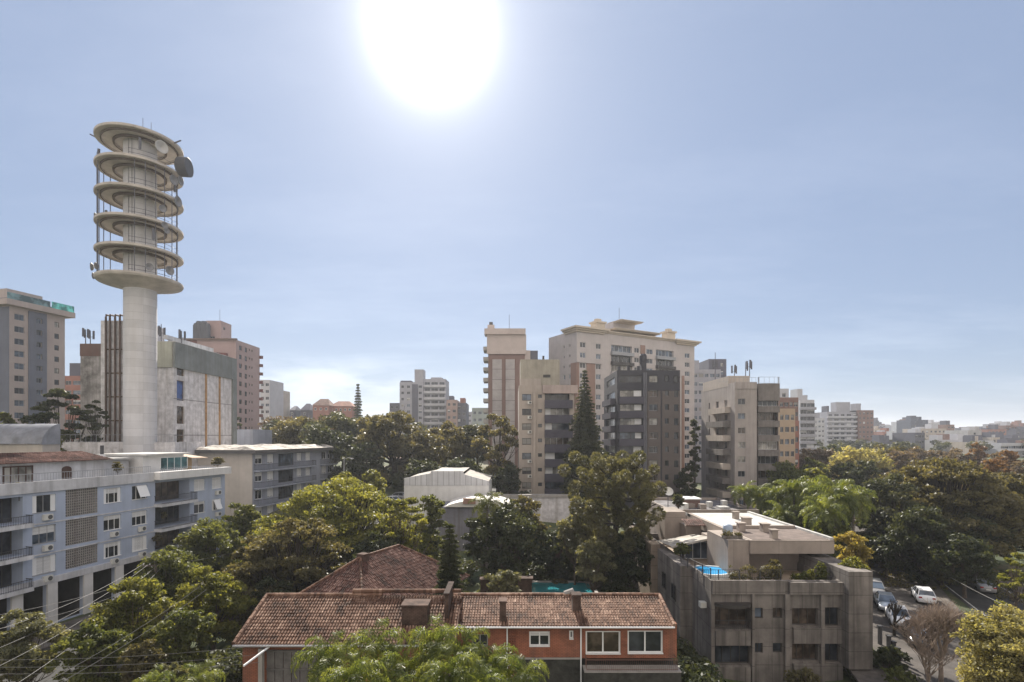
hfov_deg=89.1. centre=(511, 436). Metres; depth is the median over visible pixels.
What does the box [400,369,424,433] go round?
apartment tower
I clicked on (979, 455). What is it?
park tree
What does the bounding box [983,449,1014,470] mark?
park tree
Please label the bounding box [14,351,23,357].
window
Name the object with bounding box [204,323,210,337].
water tank
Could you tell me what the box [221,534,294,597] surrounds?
street tree
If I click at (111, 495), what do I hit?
window
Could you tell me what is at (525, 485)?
window
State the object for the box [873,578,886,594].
parked car
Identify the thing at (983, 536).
park tree
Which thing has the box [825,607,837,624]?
window
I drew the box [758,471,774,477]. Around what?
window
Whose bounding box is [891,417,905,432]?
apartment block
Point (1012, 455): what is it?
park tree
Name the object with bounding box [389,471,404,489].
broadleaf tree
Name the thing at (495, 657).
palm tree
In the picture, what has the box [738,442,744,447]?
window
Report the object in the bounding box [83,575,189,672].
street tree
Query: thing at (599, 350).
grand tower
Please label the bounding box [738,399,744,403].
window
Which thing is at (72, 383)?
apartment block
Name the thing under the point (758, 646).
window
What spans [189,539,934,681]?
undergrowth
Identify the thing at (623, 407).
window
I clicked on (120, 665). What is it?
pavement
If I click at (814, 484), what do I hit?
palm tree
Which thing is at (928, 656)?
bare tree
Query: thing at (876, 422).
apartment block
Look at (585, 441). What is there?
tall conifer
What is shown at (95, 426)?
cedar tree
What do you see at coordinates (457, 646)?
palm tree
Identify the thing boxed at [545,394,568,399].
window
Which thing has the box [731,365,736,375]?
roof aerial
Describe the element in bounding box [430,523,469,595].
conifer tree
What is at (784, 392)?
apartment tower
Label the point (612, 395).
window
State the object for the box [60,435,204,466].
annex wall block
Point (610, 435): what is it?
window
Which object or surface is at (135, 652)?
street tree
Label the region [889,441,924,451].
park tree
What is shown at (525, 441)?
window
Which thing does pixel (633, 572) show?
broadleaf tree
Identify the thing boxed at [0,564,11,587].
window
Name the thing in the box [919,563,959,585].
park tree
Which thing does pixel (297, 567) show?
broadleaf tree
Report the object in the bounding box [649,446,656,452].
window
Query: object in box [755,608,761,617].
window
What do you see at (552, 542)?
broadleaf tree
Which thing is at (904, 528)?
park tree
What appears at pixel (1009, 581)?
pavement
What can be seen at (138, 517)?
window
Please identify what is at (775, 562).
terrace plant
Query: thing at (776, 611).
window
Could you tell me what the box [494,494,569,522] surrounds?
garden wall
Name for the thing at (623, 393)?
window
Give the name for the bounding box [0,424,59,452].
vaulted block
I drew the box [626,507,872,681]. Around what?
concrete building
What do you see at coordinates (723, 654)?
window
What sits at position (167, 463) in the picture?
window
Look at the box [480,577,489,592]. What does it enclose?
brick pillar
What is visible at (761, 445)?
window
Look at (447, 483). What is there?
warehouse
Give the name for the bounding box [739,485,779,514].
palm tree
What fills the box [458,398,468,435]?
apartment block
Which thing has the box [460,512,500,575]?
broadleaf tree
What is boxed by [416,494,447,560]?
broadleaf tree
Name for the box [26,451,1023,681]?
ground
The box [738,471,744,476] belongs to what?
window
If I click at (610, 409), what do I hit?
window
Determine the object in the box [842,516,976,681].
sidewalk
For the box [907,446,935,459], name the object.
park tree
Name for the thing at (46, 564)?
window
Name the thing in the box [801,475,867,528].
palm tree
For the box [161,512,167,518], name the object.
potted plant
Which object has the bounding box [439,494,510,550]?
vaulted hall
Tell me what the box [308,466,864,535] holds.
undergrowth
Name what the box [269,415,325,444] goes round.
broadleaf tree
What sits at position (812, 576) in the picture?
terrace plant
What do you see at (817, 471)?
broadleaf tree
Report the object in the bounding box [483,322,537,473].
apartment tower
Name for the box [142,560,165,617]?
power pole
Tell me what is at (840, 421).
apartment tower
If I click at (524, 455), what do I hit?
window
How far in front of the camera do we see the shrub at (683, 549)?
49.76 m
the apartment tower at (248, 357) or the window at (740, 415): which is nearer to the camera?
the window at (740, 415)
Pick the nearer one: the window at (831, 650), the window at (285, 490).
the window at (831, 650)
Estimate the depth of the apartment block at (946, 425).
422.21 m
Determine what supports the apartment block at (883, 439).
on the ground at (390, 491)
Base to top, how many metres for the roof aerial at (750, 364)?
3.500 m
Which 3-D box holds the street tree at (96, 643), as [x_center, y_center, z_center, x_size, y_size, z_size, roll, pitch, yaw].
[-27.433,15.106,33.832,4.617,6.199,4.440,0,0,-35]
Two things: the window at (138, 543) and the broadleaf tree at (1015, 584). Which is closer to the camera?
the broadleaf tree at (1015, 584)
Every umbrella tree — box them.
[235,475,437,579]
[369,497,437,559]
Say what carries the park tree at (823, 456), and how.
on the ground at (390, 491)
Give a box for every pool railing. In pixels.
[680,554,710,578]
[697,569,780,579]
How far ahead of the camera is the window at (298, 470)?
98.88 m
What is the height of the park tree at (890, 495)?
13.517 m
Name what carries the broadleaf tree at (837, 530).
on the ground at (390, 491)
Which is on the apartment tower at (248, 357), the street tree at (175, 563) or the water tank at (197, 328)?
the water tank at (197, 328)
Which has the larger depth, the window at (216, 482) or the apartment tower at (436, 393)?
the apartment tower at (436, 393)
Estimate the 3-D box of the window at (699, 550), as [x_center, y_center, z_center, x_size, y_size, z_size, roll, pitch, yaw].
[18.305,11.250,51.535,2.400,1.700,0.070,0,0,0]
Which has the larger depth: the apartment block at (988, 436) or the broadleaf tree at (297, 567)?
the apartment block at (988, 436)
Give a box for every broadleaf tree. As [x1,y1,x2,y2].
[0,412,17,423]
[60,436,63,450]
[220,502,261,548]
[229,517,353,628]
[258,416,291,438]
[261,419,296,442]
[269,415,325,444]
[298,411,364,466]
[301,423,356,466]
[333,471,355,500]
[341,442,384,482]
[346,531,401,562]
[361,469,388,526]
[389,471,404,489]
[402,422,428,454]
[404,457,440,476]
[414,427,448,464]
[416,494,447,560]
[429,426,463,453]
[434,420,477,465]
[438,457,484,473]
[460,424,492,465]
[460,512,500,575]
[470,413,518,493]
[473,498,552,585]
[493,463,521,493]
[512,494,550,575]
[533,529,580,578]
[556,513,592,584]
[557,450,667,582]
[569,555,611,583]
[575,536,617,592]
[600,450,612,482]
[605,533,654,589]
[672,463,699,496]
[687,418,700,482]
[763,497,807,523]
[764,459,810,498]
[791,513,820,532]
[795,503,857,532]
[801,467,825,501]
[814,520,851,557]
[994,552,1023,608]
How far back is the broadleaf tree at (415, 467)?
100.72 m
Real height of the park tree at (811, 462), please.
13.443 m
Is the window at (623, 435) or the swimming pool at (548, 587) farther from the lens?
the window at (623, 435)
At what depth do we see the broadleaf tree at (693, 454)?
111.68 m
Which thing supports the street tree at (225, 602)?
on the ground at (390, 491)
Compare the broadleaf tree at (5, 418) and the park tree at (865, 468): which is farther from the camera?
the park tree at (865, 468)
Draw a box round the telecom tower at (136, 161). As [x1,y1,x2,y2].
[90,122,193,452]
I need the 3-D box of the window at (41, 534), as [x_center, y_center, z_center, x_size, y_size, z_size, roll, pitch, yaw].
[-44.200,9.225,49.079,0.280,1.650,2.071,0,0,12]
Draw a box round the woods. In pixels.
[381,438,1023,454]
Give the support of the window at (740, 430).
in the apartment building at (728, 430)
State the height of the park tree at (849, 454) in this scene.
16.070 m
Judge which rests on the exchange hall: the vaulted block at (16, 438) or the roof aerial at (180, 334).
the roof aerial at (180, 334)
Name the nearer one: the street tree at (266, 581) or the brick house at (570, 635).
the brick house at (570, 635)
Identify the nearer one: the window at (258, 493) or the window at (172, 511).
the window at (172, 511)
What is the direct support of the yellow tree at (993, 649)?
on the ground at (390, 491)
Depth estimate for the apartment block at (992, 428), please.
421.33 m
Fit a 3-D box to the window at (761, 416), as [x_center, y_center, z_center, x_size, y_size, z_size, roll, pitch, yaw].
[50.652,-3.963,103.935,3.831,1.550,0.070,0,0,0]
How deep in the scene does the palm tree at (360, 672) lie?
18.89 m
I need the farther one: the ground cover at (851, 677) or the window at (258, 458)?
the window at (258, 458)
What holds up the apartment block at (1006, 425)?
on the ground at (390, 491)
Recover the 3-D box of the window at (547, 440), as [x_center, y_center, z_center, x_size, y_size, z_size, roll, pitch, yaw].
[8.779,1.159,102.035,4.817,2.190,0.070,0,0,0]
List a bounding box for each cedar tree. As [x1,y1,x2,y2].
[18,388,102,450]
[74,400,110,440]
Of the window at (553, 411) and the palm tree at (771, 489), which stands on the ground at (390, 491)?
the palm tree at (771, 489)
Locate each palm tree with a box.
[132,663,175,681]
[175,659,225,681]
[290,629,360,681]
[318,650,387,681]
[342,617,408,680]
[365,660,421,681]
[374,642,437,681]
[403,612,472,679]
[415,643,483,681]
[433,625,491,680]
[453,658,509,681]
[460,642,521,681]
[468,491,502,574]
[499,654,549,681]
[727,480,756,506]
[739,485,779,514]
[753,483,799,519]
[762,500,801,526]
[772,475,816,523]
[798,494,848,531]
[800,477,825,531]
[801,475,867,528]
[828,487,877,538]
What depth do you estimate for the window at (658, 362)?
167.23 m
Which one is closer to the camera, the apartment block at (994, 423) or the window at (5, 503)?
the window at (5, 503)
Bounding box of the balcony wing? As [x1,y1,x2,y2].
[757,383,779,513]
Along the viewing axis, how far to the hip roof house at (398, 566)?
45.91 m
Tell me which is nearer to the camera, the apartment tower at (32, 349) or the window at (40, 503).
the window at (40, 503)
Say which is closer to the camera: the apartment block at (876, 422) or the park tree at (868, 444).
the park tree at (868, 444)
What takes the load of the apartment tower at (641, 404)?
on the ground at (390, 491)
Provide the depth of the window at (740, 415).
102.20 m
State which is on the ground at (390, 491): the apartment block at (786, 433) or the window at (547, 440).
the apartment block at (786, 433)
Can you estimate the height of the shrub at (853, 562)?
1.590 m
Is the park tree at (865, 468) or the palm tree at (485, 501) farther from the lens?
the park tree at (865, 468)
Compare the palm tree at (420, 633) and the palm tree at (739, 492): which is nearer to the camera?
the palm tree at (420, 633)
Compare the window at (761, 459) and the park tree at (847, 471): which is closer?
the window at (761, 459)
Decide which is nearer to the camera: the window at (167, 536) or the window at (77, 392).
the window at (167, 536)
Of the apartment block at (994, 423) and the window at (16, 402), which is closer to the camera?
the window at (16, 402)
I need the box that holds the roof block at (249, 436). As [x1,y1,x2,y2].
[237,429,271,444]
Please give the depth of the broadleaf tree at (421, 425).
175.16 m
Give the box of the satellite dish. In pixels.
[665,487,672,494]
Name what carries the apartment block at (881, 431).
on the ground at (390, 491)
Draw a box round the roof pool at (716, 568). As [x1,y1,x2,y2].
[695,565,733,579]
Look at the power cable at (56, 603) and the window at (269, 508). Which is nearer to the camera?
the power cable at (56, 603)
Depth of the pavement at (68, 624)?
48.80 m
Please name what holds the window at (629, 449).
in the apartment tower at (641, 404)
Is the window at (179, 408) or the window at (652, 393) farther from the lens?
the window at (652, 393)
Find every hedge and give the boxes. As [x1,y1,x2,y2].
[720,529,743,538]
[727,564,783,579]
[789,571,829,579]
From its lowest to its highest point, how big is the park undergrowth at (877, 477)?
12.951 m
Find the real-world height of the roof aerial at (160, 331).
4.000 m
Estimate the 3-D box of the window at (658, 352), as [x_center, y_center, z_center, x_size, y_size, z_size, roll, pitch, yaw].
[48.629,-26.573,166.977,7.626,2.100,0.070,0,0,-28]
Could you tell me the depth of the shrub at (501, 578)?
48.62 m
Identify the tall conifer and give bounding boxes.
[558,370,608,514]
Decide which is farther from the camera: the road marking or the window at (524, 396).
the window at (524, 396)
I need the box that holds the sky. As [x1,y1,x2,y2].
[0,0,1023,427]
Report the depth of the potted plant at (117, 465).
56.94 m
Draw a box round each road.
[0,519,377,681]
[854,512,1023,621]
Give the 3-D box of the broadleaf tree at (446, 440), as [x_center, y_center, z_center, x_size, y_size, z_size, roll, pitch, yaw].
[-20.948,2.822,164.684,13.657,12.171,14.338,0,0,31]
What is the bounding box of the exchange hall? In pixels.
[157,335,236,445]
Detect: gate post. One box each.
[877,625,882,644]
[885,635,891,646]
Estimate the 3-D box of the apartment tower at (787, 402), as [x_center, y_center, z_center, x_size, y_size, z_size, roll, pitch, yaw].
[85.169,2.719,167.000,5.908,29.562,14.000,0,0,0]
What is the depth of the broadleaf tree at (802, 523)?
65.76 m
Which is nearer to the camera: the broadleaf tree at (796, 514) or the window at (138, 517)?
the window at (138, 517)
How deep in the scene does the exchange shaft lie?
92.00 m
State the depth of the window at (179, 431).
90.18 m
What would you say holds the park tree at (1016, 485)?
on the ground at (390, 491)
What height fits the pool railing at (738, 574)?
0.830 m
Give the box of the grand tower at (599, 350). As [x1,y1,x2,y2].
[549,319,701,488]
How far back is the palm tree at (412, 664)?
20.75 m
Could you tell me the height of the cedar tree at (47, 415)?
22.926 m
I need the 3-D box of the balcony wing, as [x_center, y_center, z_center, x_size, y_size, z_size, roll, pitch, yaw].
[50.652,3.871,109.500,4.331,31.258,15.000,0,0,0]
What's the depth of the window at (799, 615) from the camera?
41.34 m
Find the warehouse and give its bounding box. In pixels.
[404,467,491,529]
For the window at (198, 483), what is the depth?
67.25 m
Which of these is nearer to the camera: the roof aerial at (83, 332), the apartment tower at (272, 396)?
the roof aerial at (83, 332)
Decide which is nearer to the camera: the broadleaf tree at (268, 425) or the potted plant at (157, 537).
the potted plant at (157, 537)
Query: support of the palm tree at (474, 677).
on the ground at (390, 491)
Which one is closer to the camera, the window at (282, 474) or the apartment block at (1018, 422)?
the window at (282, 474)
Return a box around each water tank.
[193,323,195,337]
[196,321,200,337]
[201,321,206,337]
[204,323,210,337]
[723,524,732,532]
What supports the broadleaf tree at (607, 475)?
on the ground at (390, 491)
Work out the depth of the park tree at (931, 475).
69.11 m
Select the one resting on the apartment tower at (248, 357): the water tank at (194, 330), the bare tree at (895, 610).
the water tank at (194, 330)
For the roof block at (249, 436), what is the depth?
112.30 m
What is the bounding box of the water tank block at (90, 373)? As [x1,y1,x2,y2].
[80,344,100,438]
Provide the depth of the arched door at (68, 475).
53.18 m
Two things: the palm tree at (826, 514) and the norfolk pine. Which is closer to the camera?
the palm tree at (826, 514)
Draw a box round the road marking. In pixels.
[945,585,983,614]
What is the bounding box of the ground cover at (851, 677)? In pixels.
[238,574,921,681]
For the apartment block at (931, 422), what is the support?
on the ground at (390, 491)
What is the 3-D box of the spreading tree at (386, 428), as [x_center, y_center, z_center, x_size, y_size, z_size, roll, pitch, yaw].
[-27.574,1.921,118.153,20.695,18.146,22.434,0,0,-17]
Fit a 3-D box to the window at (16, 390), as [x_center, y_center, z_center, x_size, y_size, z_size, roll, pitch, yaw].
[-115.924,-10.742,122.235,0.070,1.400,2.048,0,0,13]
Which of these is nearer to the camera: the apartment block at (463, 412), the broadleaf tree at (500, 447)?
the broadleaf tree at (500, 447)
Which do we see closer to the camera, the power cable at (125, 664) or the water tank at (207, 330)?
the power cable at (125, 664)
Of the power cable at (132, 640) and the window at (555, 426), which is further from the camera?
the window at (555, 426)
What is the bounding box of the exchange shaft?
[101,314,164,440]
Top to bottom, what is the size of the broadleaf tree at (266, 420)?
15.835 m
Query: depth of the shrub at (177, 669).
27.85 m
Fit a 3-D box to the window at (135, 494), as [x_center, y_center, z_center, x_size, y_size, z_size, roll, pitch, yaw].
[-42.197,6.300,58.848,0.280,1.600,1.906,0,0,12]
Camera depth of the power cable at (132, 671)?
28.08 m
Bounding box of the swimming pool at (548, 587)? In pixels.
[532,581,597,592]
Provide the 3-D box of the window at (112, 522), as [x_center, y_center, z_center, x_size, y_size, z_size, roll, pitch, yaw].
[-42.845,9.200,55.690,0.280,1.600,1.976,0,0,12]
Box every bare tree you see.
[885,596,978,681]
[888,599,907,635]
[906,630,962,681]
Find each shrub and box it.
[156,661,189,681]
[483,569,521,592]
[551,578,567,583]
[601,577,636,592]
[672,494,684,508]
[673,542,691,557]
[783,665,820,681]
[833,531,873,568]
[838,556,869,569]
[873,644,912,678]
[880,664,917,681]
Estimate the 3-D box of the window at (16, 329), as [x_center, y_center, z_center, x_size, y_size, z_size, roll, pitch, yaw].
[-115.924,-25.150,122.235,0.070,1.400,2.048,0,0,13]
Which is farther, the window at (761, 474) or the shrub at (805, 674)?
the window at (761, 474)
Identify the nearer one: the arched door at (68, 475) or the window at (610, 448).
the arched door at (68, 475)
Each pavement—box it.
[28,546,282,650]
[67,511,402,681]
[849,657,887,681]
[913,569,970,639]
[993,568,1023,593]
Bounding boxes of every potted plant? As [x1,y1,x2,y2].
[112,461,123,474]
[151,534,162,544]
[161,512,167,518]
[211,456,224,466]
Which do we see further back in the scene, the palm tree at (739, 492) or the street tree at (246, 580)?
the palm tree at (739, 492)
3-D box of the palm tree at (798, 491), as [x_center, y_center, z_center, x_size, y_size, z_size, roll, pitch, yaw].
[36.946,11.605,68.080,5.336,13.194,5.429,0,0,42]
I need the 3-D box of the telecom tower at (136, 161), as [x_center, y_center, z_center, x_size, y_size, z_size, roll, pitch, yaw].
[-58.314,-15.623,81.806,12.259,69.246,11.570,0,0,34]
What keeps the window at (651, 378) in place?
in the apartment tower at (641, 404)
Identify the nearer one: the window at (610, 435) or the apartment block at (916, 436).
the window at (610, 435)
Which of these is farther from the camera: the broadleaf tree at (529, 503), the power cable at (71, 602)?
the broadleaf tree at (529, 503)
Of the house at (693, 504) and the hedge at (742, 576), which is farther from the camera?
the house at (693, 504)
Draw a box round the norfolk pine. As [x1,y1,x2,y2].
[353,384,362,417]
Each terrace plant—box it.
[766,558,782,578]
[800,571,807,579]
[807,569,814,579]
[814,561,826,579]
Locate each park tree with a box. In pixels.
[799,448,810,469]
[800,448,837,479]
[802,457,831,478]
[811,442,845,459]
[825,445,895,476]
[827,462,865,491]
[855,456,1023,580]
[855,460,882,489]
[856,473,921,570]
[859,441,888,450]
[862,534,912,577]
[870,443,909,476]
[878,502,954,583]
[883,449,922,473]
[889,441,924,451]
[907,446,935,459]
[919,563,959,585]
[921,512,1018,557]
[922,532,1000,597]
[931,447,972,462]
[965,442,988,467]
[967,471,1023,556]
[981,458,1011,472]
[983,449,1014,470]
[995,450,1020,472]
[1010,459,1023,477]
[1010,471,1023,480]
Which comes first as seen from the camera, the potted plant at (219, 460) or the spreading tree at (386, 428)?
the potted plant at (219, 460)
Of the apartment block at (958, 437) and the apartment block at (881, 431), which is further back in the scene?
the apartment block at (881, 431)
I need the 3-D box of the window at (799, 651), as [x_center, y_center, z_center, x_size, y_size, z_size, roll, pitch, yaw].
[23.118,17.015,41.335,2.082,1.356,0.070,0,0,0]
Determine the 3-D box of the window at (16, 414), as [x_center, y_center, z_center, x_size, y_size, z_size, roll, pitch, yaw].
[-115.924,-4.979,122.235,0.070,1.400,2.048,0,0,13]
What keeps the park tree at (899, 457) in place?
on the ground at (390, 491)
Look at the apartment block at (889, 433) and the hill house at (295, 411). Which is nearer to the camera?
the hill house at (295, 411)
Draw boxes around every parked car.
[391,492,403,498]
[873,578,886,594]
[873,591,897,609]
[885,604,910,625]
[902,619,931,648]
[911,585,936,604]
[967,577,996,593]
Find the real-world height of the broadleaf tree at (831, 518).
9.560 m
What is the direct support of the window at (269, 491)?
in the apartment block at (266, 478)
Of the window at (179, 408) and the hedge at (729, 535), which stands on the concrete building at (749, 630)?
the hedge at (729, 535)
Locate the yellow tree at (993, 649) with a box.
[949,603,1023,681]
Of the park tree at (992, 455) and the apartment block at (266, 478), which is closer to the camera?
the apartment block at (266, 478)
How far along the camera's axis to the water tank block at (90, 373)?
97.00 m
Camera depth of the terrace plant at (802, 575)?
41.66 m
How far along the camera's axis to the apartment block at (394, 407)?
262.00 m
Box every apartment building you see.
[518,356,577,508]
[701,376,756,508]
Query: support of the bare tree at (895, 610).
on the ground at (390, 491)
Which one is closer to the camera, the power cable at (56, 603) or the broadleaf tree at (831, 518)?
the power cable at (56, 603)
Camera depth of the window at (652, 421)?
105.19 m
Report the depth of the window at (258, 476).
87.69 m
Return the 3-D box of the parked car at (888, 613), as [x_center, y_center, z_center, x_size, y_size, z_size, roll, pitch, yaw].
[37.382,17.224,50.309,1.860,1.472,4.370,0,0,28]
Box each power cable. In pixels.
[0,563,149,647]
[0,563,159,665]
[0,564,142,628]
[0,589,107,614]
[0,654,256,667]
[20,564,164,681]
[28,645,258,659]
[48,586,199,680]
[61,662,257,673]
[62,591,203,681]
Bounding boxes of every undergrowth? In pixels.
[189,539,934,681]
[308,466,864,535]
[802,448,1021,528]
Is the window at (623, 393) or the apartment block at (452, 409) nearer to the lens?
the window at (623, 393)
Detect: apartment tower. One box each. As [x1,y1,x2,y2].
[0,288,74,439]
[182,338,262,429]
[260,380,283,429]
[284,391,289,416]
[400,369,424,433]
[424,377,448,429]
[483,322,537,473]
[602,354,679,519]
[694,360,720,482]
[699,359,725,376]
[778,397,797,420]
[780,389,788,396]
[790,389,816,452]
[814,413,824,447]
[818,402,856,449]
[850,403,873,440]
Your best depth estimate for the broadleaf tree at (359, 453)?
104.73 m
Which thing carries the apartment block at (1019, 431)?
on the ground at (390, 491)
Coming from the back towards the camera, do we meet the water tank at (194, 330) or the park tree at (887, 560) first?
the water tank at (194, 330)
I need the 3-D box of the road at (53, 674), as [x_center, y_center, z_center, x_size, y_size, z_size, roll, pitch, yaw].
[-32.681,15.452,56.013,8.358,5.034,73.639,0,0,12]
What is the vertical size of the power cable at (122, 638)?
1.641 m
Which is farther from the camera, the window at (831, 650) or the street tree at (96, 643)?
the window at (831, 650)
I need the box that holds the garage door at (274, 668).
[266,650,341,681]
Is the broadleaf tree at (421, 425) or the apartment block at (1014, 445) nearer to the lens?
the broadleaf tree at (421, 425)
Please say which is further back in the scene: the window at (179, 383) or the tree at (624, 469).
the window at (179, 383)
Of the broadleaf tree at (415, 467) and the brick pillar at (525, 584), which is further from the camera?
the broadleaf tree at (415, 467)
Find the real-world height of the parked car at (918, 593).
1.472 m
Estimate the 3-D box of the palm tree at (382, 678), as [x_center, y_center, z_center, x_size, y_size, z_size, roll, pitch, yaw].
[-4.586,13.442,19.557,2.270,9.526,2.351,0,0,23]
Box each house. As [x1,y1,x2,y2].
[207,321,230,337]
[231,581,681,681]
[289,406,300,417]
[299,544,469,595]
[300,404,312,443]
[313,399,332,429]
[333,401,356,428]
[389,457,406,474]
[646,496,758,532]
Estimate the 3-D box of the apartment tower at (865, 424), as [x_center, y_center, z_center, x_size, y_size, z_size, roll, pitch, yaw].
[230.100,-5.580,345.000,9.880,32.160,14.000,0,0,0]
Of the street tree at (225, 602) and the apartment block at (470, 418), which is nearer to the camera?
the street tree at (225, 602)
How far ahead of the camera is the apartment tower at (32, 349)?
123.97 m
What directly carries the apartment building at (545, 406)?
on the ground at (390, 491)
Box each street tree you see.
[0,608,74,681]
[43,621,132,681]
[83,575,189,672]
[116,639,168,681]
[134,544,210,620]
[141,605,218,681]
[171,516,247,584]
[174,565,257,653]
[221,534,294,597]
[248,575,294,617]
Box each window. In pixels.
[0,498,11,522]
[0,531,11,555]
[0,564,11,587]
[2,465,32,483]
[14,313,23,320]
[14,326,23,332]
[14,338,23,344]
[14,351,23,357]
[14,363,23,369]
[14,375,23,381]
[14,388,23,393]
[14,400,23,405]
[14,412,23,417]
[32,494,55,513]
[32,524,55,544]
[32,554,54,576]
[73,390,79,394]
[104,487,121,503]
[104,514,120,531]
[104,541,119,558]
[132,485,146,499]
[132,510,147,525]
[132,535,147,551]
[155,480,178,500]
[155,505,178,524]
[155,529,178,548]
[160,456,187,469]
[177,368,182,375]
[177,380,182,400]
[177,406,182,423]
[177,429,182,441]
[194,479,203,490]
[194,501,203,513]
[212,477,220,488]
[212,498,220,510]
[255,455,261,463]
[255,472,261,481]
[255,490,261,498]
[267,454,272,462]
[267,471,272,479]
[267,488,272,496]
[267,505,272,513]
[278,453,292,465]
[278,469,292,482]
[278,485,292,498]
[297,453,300,460]
[297,468,300,476]
[306,452,309,459]
[522,394,530,399]
[522,409,530,414]
[522,423,530,429]
[522,438,530,444]
[522,453,530,458]
[522,468,530,473]
[522,482,530,488]
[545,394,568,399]
[545,438,568,443]
[545,482,566,487]
[550,408,568,414]
[552,423,568,429]
[553,467,566,473]
[555,453,565,458]
[608,378,614,386]
[608,392,614,398]
[608,405,614,412]
[608,419,614,425]
[608,433,614,438]
[608,446,614,452]
[611,345,630,352]
[611,355,630,362]
[611,365,630,370]
[620,376,641,381]
[620,390,641,396]
[620,404,641,410]
[620,418,641,424]
[620,432,641,438]
[620,446,641,452]
[649,376,656,381]
[649,390,656,396]
[649,404,656,410]
[649,418,656,424]
[649,432,656,438]
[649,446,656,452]
[649,460,656,465]
[656,350,671,356]
[656,359,671,365]
[662,571,665,589]
[671,582,675,601]
[684,541,706,558]
[715,606,745,624]
[715,645,747,662]
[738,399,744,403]
[738,413,744,418]
[738,428,744,432]
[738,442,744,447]
[738,457,744,461]
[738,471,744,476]
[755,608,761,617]
[755,643,761,651]
[758,401,776,405]
[758,413,774,420]
[758,427,774,434]
[758,442,776,448]
[758,456,774,463]
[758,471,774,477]
[773,608,780,617]
[773,643,780,651]
[792,608,815,623]
[792,644,815,658]
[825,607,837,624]
[825,644,837,660]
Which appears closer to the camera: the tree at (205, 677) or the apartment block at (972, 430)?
the tree at (205, 677)
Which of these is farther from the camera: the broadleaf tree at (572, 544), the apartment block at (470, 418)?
the apartment block at (470, 418)
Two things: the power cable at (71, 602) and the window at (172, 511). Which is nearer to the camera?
the power cable at (71, 602)
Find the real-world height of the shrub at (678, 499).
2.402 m
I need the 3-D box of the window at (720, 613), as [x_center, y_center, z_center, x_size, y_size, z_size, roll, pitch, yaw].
[17.393,14.129,41.735,2.807,2.018,0.070,0,0,0]
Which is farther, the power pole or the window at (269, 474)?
the window at (269, 474)
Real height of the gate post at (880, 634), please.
1.700 m
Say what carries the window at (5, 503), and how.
in the apartment block at (76, 524)
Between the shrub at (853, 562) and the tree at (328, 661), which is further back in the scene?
the shrub at (853, 562)
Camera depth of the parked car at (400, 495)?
98.07 m
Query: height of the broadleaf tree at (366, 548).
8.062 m
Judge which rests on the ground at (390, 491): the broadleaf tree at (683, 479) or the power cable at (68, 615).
the broadleaf tree at (683, 479)
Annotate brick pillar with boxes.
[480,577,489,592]
[518,576,532,592]
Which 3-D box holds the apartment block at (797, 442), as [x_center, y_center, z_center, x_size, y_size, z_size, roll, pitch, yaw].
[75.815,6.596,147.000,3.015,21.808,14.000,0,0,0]
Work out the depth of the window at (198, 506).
67.33 m
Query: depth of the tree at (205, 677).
23.98 m
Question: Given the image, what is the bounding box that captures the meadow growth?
[865,561,1023,606]
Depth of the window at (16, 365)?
122.17 m
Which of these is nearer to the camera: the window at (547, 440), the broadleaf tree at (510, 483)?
the broadleaf tree at (510, 483)
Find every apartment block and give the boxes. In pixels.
[0,445,230,631]
[65,363,79,440]
[195,444,337,521]
[390,403,399,411]
[446,396,459,429]
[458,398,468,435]
[469,412,471,424]
[472,408,487,459]
[778,409,794,467]
[795,421,798,468]
[863,435,895,447]
[874,418,878,426]
[874,428,888,435]
[886,431,893,436]
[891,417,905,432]
[892,428,924,449]
[896,416,927,432]
[902,424,945,439]
[925,434,956,451]
[928,420,939,424]
[938,421,953,430]
[944,426,981,435]
[946,436,983,454]
[950,434,993,442]
[981,424,1005,434]
[982,432,999,442]
[983,421,1001,427]
[984,439,1023,455]
[986,422,1017,429]
[992,432,1023,439]
[1006,426,1023,437]
[1010,420,1023,425]
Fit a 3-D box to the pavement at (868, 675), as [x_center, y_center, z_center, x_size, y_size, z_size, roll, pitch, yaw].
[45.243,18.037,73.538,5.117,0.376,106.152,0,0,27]
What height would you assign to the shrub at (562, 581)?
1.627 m
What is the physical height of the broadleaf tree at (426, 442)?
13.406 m
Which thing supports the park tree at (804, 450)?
on the ground at (390, 491)
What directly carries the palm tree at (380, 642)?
on the ground at (390, 491)
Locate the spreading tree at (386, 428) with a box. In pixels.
[347,406,439,483]
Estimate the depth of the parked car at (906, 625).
44.68 m
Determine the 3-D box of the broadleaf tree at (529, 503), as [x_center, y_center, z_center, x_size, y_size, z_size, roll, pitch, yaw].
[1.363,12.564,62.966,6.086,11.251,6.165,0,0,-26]
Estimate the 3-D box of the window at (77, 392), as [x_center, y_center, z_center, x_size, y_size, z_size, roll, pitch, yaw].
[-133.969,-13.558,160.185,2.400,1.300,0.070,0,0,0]
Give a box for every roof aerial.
[82,328,89,343]
[87,329,94,343]
[158,324,165,340]
[178,329,185,342]
[712,353,717,378]
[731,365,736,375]
[746,360,751,375]
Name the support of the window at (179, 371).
in the exchange hall
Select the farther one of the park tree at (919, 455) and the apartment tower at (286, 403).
the apartment tower at (286, 403)
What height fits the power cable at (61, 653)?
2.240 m
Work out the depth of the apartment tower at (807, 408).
230.16 m
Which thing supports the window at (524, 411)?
in the apartment building at (545, 406)
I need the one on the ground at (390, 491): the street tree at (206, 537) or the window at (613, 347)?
the street tree at (206, 537)
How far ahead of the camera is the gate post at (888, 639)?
42.88 m
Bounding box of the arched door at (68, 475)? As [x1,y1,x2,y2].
[62,466,71,478]

